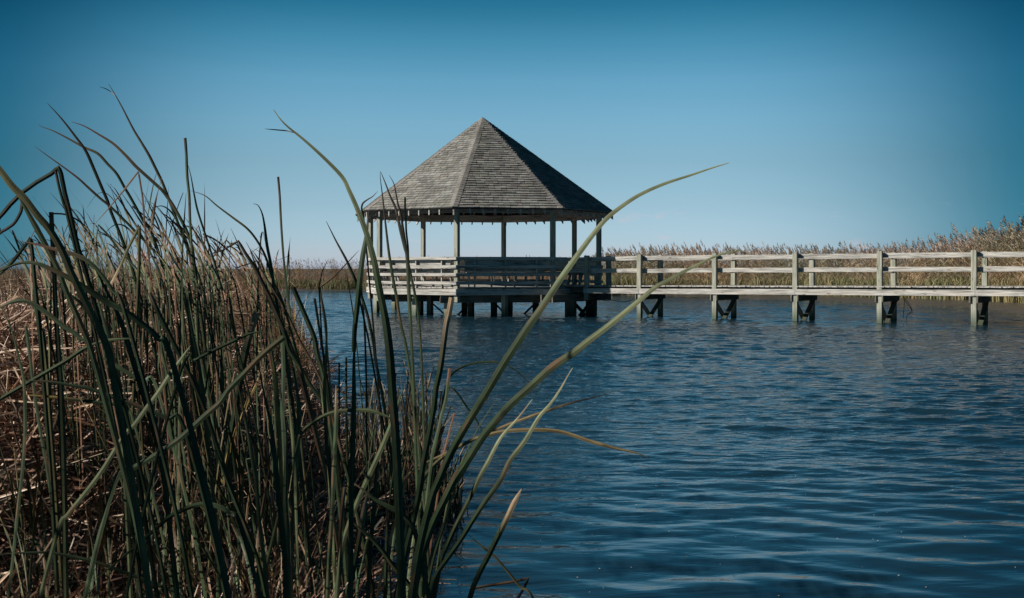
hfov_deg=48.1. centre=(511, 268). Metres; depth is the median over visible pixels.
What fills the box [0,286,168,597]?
cattail plant
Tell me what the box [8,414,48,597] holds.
upright cattail
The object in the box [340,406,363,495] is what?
reed tuft
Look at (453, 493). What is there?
reed tuft
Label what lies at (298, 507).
upright cattail
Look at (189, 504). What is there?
upright cattail
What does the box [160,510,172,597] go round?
upright cattail
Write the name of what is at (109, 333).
slanting cattail
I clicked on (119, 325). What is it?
slanting cattail
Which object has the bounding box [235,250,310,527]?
slanting cattail
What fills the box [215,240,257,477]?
slanting cattail
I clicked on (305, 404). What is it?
cattail
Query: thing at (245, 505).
upright cattail
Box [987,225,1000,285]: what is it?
plumed reed
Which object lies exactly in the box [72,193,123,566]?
slanting cattail
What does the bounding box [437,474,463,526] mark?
reed tuft
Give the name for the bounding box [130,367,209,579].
upright cattail
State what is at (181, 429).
cattail
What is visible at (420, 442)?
reed tuft
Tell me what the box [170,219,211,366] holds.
slanting cattail
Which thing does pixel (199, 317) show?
slanting cattail
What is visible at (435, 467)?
cattail plant
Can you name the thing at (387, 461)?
reed tuft
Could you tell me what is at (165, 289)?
slanting cattail
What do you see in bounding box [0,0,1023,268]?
sky
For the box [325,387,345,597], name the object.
cattail plant
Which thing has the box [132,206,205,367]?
slanting cattail
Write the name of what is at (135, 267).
cattail plant
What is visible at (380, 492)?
reed tuft
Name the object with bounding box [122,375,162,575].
upright cattail
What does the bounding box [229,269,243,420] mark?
slanting cattail
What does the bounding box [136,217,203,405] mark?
slanting cattail
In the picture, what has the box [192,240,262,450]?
slanting cattail
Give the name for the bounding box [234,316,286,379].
cattail
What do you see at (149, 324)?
cattail
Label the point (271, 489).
upright cattail
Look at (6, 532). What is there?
upright cattail
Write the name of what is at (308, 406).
cattail plant
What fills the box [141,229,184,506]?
slanting cattail
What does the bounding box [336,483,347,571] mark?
upright cattail
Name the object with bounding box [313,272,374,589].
cattail plant
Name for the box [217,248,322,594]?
slanting cattail
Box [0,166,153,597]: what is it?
cattail plant
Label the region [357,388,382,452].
reed tuft
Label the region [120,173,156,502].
slanting cattail
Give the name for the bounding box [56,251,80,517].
slanting cattail
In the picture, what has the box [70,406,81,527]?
upright cattail
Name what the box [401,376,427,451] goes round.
reed tuft
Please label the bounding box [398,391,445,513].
reed tuft
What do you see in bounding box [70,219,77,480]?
slanting cattail
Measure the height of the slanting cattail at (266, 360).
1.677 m
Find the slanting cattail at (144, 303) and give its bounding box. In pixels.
[138,178,161,497]
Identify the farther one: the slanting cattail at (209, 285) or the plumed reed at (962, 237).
the plumed reed at (962, 237)
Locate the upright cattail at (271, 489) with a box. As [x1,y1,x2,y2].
[264,433,281,591]
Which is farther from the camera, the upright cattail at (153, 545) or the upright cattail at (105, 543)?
the upright cattail at (153, 545)
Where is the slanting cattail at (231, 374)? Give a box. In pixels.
[163,213,255,593]
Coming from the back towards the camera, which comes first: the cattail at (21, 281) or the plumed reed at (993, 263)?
the plumed reed at (993, 263)
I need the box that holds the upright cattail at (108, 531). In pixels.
[86,471,112,596]
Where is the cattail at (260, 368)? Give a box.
[222,304,294,413]
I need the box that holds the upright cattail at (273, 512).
[258,480,299,597]
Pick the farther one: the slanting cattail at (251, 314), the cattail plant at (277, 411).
the slanting cattail at (251, 314)
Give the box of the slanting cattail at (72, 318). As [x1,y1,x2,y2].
[29,255,84,435]
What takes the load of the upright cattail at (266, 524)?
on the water
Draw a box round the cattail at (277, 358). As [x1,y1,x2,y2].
[255,306,280,371]
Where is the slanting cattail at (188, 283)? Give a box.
[146,201,195,367]
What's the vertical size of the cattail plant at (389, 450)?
1.768 m
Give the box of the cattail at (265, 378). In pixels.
[211,330,292,419]
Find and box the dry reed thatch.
[0,270,455,597]
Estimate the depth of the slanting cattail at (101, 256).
7.74 m
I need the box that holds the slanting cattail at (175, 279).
[145,219,184,379]
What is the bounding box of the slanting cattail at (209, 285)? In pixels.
[178,221,217,575]
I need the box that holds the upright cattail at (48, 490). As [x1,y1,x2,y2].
[31,446,75,584]
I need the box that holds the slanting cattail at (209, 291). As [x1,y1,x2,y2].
[192,225,228,417]
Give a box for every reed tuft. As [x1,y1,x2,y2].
[325,419,381,517]
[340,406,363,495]
[340,412,365,463]
[340,423,364,509]
[345,386,406,519]
[348,412,362,482]
[348,415,378,499]
[356,405,380,468]
[356,410,387,493]
[356,449,391,517]
[357,375,414,501]
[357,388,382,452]
[358,375,387,459]
[362,379,384,507]
[363,395,384,492]
[363,403,410,528]
[363,405,421,527]
[369,388,412,473]
[375,373,422,522]
[381,409,407,518]
[385,384,414,493]
[389,372,411,469]
[391,421,411,517]
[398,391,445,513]
[399,361,419,468]
[399,379,417,438]
[400,378,420,434]
[400,379,430,477]
[400,408,417,494]
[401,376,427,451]
[401,400,414,490]
[401,419,425,500]
[403,367,433,468]
[404,396,449,497]
[406,427,424,516]
[406,436,422,515]
[407,407,450,523]
[408,372,439,455]
[411,404,438,473]
[411,438,443,514]
[412,389,445,485]
[417,385,449,442]
[419,437,443,524]
[420,406,440,456]
[427,463,465,514]
[430,449,478,501]
[431,439,482,483]
[432,495,452,520]
[433,465,493,518]
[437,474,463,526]
[439,456,463,522]
[446,445,467,502]
[447,476,481,515]
[451,482,468,511]
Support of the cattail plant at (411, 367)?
on the marsh bank
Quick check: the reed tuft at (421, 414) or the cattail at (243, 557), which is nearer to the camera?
the cattail at (243, 557)
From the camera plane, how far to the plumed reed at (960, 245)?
51.36 m
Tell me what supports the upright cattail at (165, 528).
on the water
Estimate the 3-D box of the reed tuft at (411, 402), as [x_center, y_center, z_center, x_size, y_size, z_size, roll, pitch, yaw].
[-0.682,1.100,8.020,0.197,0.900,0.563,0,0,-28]
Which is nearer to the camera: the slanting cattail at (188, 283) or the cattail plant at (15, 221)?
the cattail plant at (15, 221)
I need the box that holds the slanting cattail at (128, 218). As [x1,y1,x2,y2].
[98,184,176,433]
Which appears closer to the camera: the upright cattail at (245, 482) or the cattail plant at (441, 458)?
the cattail plant at (441, 458)
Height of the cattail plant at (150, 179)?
2.226 m
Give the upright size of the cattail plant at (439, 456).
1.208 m
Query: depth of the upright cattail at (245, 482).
4.29 m
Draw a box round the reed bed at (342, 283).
[0,218,1023,303]
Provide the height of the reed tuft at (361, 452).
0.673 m
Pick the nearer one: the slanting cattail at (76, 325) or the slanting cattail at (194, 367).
the slanting cattail at (194, 367)
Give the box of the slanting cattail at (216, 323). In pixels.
[184,225,234,544]
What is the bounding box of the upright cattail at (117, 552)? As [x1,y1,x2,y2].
[99,499,124,592]
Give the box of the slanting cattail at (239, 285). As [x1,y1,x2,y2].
[210,229,273,419]
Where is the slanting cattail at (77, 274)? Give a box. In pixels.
[73,261,135,597]
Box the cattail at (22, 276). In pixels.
[0,257,52,313]
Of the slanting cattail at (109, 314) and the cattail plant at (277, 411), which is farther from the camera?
the slanting cattail at (109, 314)
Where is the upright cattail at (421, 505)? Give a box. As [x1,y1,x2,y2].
[402,426,444,597]
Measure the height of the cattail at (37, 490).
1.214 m
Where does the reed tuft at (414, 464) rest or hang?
on the marsh bank
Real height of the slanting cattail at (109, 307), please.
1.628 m
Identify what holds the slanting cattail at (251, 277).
on the marsh bank
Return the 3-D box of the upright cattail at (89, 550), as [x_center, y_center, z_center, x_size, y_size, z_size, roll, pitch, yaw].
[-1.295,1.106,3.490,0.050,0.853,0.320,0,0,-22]
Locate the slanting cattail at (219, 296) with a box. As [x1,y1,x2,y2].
[186,219,252,504]
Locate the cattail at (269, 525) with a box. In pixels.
[214,363,275,566]
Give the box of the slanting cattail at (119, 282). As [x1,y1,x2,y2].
[99,235,130,357]
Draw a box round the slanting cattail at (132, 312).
[127,235,142,420]
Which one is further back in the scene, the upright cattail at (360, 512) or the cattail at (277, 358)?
the cattail at (277, 358)
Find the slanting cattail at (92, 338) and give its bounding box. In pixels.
[54,197,107,485]
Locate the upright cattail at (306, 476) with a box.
[282,432,319,591]
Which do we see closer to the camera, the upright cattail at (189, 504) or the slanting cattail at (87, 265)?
the upright cattail at (189, 504)
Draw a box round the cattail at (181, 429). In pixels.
[23,298,200,498]
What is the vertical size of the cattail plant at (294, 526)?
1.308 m
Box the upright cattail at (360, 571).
[354,506,378,597]
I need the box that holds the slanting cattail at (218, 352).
[196,263,218,411]
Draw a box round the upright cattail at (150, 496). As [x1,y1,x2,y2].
[117,463,171,571]
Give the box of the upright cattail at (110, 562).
[103,510,121,593]
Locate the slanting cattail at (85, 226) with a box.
[54,213,126,407]
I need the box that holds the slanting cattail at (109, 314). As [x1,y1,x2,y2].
[67,225,137,537]
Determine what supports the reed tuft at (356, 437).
on the marsh bank
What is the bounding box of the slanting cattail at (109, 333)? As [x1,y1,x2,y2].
[76,210,143,559]
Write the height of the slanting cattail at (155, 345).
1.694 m
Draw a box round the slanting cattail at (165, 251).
[164,189,168,349]
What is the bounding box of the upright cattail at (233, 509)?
[206,449,270,538]
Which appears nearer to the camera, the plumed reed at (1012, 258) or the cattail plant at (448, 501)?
the cattail plant at (448, 501)
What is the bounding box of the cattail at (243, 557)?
[72,388,251,594]
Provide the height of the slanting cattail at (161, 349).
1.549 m
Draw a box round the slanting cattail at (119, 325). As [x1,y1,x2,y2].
[90,243,124,398]
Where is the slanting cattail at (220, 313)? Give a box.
[205,233,238,415]
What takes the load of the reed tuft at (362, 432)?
in the water
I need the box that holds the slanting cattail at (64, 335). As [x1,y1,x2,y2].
[57,281,76,431]
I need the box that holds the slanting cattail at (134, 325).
[100,231,154,512]
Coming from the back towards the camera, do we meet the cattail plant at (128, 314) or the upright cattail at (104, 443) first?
the upright cattail at (104, 443)
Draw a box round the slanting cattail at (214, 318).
[210,236,227,443]
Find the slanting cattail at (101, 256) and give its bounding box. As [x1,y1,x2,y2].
[71,208,119,349]
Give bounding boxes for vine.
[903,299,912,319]
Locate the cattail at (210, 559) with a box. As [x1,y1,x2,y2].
[44,370,243,597]
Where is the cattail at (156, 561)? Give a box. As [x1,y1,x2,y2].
[41,373,233,597]
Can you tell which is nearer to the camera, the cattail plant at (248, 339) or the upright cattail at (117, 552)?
the upright cattail at (117, 552)
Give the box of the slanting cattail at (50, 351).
[28,256,69,562]
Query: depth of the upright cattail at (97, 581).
3.56 m
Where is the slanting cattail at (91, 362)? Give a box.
[65,241,108,473]
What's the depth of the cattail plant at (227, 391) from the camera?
3.10 m
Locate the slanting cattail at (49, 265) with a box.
[24,239,62,318]
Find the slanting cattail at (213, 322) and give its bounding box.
[183,257,230,419]
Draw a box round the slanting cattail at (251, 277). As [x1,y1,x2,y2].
[231,243,265,340]
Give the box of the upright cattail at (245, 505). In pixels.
[201,431,278,597]
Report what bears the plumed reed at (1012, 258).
on the mud flat
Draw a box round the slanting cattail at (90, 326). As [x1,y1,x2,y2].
[39,223,102,420]
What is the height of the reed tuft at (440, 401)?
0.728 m
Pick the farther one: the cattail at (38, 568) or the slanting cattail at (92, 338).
the slanting cattail at (92, 338)
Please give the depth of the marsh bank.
7.83 m
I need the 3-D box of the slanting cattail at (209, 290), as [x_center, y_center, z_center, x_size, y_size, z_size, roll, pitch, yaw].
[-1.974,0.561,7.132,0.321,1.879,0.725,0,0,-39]
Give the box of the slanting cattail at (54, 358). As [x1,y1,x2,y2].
[2,233,75,480]
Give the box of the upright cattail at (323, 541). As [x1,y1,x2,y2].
[266,458,345,597]
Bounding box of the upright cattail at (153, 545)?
[113,391,177,596]
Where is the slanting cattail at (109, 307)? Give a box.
[82,253,124,383]
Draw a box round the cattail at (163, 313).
[114,263,203,428]
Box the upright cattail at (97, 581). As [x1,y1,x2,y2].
[86,509,109,597]
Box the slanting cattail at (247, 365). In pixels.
[244,267,251,501]
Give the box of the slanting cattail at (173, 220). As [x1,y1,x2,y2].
[160,193,182,290]
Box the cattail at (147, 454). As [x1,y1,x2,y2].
[23,289,165,506]
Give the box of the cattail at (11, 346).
[0,276,19,416]
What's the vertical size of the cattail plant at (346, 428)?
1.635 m
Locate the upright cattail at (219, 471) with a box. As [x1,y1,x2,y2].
[213,470,220,572]
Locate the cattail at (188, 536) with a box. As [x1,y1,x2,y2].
[80,382,195,597]
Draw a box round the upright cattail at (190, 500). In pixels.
[188,472,190,553]
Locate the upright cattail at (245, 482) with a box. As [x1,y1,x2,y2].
[228,431,263,570]
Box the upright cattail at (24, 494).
[21,486,26,517]
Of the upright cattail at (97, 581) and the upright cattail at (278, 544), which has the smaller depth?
the upright cattail at (97, 581)
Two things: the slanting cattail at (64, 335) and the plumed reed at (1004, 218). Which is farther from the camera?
the plumed reed at (1004, 218)
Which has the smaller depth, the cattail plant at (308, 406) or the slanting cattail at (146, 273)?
the cattail plant at (308, 406)
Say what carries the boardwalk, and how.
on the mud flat
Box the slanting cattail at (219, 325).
[198,236,238,555]
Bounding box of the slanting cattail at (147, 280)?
[110,236,186,546]
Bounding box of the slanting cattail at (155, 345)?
[103,224,193,525]
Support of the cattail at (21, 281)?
on the marsh bank
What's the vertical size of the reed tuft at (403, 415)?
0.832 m
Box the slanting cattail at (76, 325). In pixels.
[34,235,86,427]
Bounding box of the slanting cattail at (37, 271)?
[9,230,52,307]
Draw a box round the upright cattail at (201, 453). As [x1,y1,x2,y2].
[187,358,218,552]
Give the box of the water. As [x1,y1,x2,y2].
[280,291,1023,597]
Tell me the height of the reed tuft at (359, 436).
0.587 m
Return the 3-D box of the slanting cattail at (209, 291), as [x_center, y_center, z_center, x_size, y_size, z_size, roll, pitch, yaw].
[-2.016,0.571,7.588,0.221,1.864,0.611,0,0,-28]
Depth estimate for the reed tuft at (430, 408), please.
9.27 m
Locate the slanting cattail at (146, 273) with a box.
[108,228,165,350]
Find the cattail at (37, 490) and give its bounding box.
[0,367,57,596]
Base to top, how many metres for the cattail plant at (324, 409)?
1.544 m
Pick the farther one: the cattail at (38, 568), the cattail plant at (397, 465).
the cattail at (38, 568)
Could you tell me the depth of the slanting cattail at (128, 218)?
6.04 m
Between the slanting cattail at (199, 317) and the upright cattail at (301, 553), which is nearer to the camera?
the upright cattail at (301, 553)
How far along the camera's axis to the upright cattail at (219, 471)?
4.78 m
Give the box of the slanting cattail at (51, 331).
[50,261,51,515]
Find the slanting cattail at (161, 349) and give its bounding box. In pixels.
[141,254,173,527]
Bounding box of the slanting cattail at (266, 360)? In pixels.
[261,254,267,502]
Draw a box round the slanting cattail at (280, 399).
[276,243,289,597]
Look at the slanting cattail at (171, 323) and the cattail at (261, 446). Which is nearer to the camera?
the slanting cattail at (171, 323)
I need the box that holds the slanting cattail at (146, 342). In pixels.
[134,183,161,489]
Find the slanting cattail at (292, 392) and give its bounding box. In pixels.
[251,248,311,548]
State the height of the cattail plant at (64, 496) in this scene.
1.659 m
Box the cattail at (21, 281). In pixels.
[0,251,79,329]
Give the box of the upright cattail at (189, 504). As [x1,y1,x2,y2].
[184,417,194,577]
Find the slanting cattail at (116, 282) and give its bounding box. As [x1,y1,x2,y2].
[110,234,127,337]
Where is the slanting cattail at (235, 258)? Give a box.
[203,233,271,485]
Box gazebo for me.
[355,117,612,316]
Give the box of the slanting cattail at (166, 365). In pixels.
[161,213,167,464]
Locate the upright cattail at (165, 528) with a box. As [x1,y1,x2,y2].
[138,463,174,594]
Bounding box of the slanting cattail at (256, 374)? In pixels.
[238,259,278,558]
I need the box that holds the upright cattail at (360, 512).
[353,468,375,591]
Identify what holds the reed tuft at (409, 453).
in the water
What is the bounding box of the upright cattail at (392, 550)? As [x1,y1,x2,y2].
[387,441,409,597]
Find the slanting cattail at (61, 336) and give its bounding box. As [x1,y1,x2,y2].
[38,243,85,498]
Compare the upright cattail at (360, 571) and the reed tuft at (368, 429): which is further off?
the reed tuft at (368, 429)
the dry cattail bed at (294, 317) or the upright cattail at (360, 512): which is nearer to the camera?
the upright cattail at (360, 512)
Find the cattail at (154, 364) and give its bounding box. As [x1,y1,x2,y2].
[112,335,209,434]
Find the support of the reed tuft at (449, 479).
in the water
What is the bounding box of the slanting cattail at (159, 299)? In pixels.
[134,245,170,404]
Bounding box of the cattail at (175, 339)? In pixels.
[124,229,193,422]
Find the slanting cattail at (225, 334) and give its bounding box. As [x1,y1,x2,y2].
[177,225,243,456]
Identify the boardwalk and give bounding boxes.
[564,250,1023,325]
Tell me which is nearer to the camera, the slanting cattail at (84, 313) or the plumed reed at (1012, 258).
the slanting cattail at (84, 313)
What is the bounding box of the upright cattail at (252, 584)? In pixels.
[197,442,271,597]
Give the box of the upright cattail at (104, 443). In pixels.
[80,398,150,577]
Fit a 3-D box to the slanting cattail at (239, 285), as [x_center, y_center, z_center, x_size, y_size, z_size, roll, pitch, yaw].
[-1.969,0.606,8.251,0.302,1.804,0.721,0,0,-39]
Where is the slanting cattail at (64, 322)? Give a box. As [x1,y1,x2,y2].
[10,230,90,474]
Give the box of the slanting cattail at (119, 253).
[104,243,151,369]
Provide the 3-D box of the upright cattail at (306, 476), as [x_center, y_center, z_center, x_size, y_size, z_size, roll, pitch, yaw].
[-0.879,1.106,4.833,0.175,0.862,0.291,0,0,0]
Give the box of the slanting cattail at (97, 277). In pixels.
[79,236,109,547]
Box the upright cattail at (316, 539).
[303,521,319,592]
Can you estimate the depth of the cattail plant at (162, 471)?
3.39 m
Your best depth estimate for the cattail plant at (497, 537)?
3.46 m
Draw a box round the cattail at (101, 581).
[0,432,125,597]
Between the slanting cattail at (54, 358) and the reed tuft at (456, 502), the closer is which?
the slanting cattail at (54, 358)
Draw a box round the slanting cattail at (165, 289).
[150,256,199,588]
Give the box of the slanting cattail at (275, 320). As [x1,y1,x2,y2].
[273,255,298,442]
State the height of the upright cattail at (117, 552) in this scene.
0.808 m
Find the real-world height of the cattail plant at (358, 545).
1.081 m
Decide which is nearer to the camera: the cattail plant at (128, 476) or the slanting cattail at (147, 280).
the cattail plant at (128, 476)
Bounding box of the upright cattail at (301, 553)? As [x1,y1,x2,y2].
[294,423,316,570]
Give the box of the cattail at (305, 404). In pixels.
[260,382,334,427]
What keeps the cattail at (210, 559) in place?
on the marsh bank
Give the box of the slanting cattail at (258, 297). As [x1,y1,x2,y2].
[201,229,295,558]
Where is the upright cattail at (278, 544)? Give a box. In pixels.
[230,504,279,567]
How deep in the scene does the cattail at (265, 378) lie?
9.36 m
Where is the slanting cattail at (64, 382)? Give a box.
[28,245,82,532]
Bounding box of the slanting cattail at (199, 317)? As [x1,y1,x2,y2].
[175,233,200,378]
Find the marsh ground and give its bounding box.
[3,269,954,288]
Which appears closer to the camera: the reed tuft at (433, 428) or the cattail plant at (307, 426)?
the cattail plant at (307, 426)
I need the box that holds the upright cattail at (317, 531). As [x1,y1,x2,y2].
[305,463,324,593]
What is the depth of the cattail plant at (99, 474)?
3.17 m
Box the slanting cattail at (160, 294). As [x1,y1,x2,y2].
[147,260,168,402]
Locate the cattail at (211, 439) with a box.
[141,354,251,509]
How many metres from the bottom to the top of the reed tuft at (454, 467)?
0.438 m
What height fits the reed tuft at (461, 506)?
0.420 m
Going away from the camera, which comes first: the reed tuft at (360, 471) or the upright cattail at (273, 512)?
the upright cattail at (273, 512)
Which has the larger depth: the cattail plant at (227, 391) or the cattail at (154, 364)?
the cattail at (154, 364)
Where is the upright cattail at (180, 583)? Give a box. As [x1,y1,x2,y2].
[147,507,184,597]
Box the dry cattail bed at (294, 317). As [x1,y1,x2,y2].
[0,263,331,389]
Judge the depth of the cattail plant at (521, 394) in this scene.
3.03 m
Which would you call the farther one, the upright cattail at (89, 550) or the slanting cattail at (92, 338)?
the slanting cattail at (92, 338)
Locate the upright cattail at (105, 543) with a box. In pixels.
[97,479,109,597]
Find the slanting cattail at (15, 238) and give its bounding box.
[12,229,59,506]
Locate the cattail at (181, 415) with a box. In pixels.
[67,344,245,492]
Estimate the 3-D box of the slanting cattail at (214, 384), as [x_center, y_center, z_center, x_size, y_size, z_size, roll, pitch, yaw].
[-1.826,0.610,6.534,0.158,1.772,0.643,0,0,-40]
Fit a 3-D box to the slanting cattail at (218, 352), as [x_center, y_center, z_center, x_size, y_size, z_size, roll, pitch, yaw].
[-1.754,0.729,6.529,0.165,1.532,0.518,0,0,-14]
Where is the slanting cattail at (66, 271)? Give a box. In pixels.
[64,236,69,312]
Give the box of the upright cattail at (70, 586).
[69,525,80,592]
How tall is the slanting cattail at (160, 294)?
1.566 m
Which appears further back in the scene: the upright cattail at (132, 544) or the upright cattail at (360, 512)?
the upright cattail at (360, 512)
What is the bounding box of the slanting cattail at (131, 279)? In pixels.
[110,186,156,451]
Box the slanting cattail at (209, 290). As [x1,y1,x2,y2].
[167,219,228,414]
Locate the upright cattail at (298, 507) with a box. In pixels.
[244,427,318,597]
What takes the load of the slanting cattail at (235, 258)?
on the marsh bank
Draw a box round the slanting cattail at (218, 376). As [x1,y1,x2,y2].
[180,257,251,597]
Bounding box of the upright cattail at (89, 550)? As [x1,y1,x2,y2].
[85,504,93,597]
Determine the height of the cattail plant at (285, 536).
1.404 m
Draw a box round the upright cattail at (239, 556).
[189,395,250,597]
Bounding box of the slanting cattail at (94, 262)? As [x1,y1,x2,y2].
[74,209,108,373]
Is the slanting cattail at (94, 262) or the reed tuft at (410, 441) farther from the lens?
the reed tuft at (410, 441)
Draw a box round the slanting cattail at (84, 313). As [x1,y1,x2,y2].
[38,203,105,525]
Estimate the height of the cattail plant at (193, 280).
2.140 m
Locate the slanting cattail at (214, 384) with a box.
[177,226,221,439]
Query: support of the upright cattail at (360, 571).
on the water
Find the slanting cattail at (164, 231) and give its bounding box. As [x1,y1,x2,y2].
[150,204,188,376]
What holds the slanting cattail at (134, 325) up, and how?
on the marsh bank
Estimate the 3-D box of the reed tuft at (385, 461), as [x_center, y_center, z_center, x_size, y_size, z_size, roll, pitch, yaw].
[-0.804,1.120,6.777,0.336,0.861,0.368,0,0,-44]
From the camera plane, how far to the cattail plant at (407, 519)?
3.10 m
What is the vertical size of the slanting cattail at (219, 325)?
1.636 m
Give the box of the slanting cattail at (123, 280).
[116,219,127,366]
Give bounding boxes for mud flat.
[242,288,1023,313]
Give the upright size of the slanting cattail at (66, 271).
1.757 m
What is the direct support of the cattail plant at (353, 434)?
on the marsh bank
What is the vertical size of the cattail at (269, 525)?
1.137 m
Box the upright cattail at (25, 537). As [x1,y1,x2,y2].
[13,484,33,596]
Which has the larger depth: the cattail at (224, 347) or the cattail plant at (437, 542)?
the cattail at (224, 347)
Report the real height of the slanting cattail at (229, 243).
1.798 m
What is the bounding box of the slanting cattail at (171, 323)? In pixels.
[148,202,225,554]
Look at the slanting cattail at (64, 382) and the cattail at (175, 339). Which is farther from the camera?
the cattail at (175, 339)
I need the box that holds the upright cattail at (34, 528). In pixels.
[0,455,44,597]
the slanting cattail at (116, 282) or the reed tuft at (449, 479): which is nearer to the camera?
the reed tuft at (449, 479)
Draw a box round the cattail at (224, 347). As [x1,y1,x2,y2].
[181,266,261,407]
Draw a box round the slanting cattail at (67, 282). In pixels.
[57,227,79,332]
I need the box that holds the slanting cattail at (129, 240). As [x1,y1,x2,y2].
[86,192,141,335]
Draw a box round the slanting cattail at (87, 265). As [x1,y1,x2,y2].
[59,237,108,437]
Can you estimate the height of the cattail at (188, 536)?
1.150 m
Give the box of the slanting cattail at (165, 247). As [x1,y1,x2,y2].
[127,202,235,597]
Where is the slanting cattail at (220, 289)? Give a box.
[218,244,221,442]
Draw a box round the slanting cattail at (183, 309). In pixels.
[143,193,203,530]
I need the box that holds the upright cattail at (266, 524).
[264,484,268,545]
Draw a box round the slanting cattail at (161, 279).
[108,185,200,556]
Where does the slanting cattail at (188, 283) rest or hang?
on the marsh bank
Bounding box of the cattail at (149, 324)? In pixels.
[113,216,162,400]
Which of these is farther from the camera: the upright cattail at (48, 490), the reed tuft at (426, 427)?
the reed tuft at (426, 427)
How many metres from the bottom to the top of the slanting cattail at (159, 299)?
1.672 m
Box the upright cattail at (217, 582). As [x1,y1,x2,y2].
[216,487,224,597]
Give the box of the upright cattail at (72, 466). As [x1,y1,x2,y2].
[66,435,93,525]
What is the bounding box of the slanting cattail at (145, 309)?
[134,201,156,471]
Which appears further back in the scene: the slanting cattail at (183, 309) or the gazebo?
the gazebo
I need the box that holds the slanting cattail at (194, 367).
[122,190,213,590]
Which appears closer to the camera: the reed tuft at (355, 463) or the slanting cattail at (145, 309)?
the slanting cattail at (145, 309)
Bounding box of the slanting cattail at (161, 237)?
[147,198,185,592]
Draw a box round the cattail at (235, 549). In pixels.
[145,373,314,597]
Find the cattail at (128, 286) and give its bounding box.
[103,237,132,343]
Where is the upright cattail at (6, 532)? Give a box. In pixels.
[0,456,23,597]
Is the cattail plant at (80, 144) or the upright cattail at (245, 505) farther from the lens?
the cattail plant at (80, 144)
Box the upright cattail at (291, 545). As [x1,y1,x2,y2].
[263,415,296,597]
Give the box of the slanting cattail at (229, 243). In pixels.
[199,225,270,470]
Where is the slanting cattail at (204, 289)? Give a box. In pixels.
[175,190,218,535]
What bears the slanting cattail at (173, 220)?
on the marsh bank
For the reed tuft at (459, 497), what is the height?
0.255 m
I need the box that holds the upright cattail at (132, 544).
[117,475,145,597]
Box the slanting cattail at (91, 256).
[61,211,125,337]
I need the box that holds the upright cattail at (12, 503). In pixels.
[0,480,19,559]
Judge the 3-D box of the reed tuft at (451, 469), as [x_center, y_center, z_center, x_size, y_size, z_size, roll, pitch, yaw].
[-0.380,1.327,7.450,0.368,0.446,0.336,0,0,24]
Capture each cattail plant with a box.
[0,165,159,597]
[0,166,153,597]
[0,203,22,234]
[0,237,59,597]
[0,241,231,597]
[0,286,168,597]
[0,305,26,597]
[0,338,225,597]
[0,502,261,597]
[11,539,52,597]
[24,326,63,597]
[29,355,206,597]
[36,122,240,595]
[38,346,189,597]
[39,103,209,528]
[49,212,62,548]
[52,246,68,597]
[83,331,285,597]
[93,171,200,560]
[95,273,179,597]
[101,85,238,500]
[110,225,140,597]
[147,265,263,597]
[184,138,280,597]
[193,191,345,597]
[204,311,260,567]
[213,383,268,597]
[246,242,375,597]
[256,177,313,597]
[260,341,290,597]
[260,408,389,594]
[268,334,293,597]
[269,110,405,597]
[287,364,301,596]
[291,287,347,594]
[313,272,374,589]
[318,255,354,597]
[320,290,335,597]
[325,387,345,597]
[326,221,408,592]
[334,390,402,597]
[338,290,367,584]
[346,443,378,597]
[348,212,368,597]
[354,483,431,597]
[361,192,391,597]
[376,393,610,597]
[380,171,431,597]
[383,461,454,597]
[393,428,646,597]
[395,297,454,597]
[408,163,727,597]
[416,250,740,597]
[422,361,537,597]
[429,369,571,596]
[429,413,454,552]
[432,400,531,597]
[436,401,495,569]
[467,489,521,597]
[469,577,528,597]
[470,536,533,597]
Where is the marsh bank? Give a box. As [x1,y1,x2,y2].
[4,290,326,574]
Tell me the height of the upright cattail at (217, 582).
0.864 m
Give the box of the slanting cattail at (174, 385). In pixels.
[127,240,207,597]
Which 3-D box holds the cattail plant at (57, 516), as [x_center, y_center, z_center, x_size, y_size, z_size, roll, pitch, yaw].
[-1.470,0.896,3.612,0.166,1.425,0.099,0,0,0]
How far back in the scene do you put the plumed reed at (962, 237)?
51.19 m
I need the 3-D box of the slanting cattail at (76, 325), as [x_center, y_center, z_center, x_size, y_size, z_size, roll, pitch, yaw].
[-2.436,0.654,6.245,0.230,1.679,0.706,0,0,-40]
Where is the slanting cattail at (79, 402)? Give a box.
[42,251,113,546]
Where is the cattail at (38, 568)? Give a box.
[0,375,43,597]
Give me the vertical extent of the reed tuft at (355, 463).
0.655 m
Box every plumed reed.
[939,233,954,277]
[950,224,968,280]
[961,234,968,282]
[983,231,997,299]
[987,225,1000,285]
[989,222,1009,283]
[1000,221,1011,285]
[1003,215,1019,277]
[1008,223,1023,285]
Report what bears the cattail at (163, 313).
on the marsh bank
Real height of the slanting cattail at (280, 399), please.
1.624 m
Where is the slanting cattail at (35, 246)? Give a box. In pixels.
[1,236,47,335]
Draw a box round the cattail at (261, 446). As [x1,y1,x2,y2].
[227,386,277,487]
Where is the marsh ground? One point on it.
(324, 271)
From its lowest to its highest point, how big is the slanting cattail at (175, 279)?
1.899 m
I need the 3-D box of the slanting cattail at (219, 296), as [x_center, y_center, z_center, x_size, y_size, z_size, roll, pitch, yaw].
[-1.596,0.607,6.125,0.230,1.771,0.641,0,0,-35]
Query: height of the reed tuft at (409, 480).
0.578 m

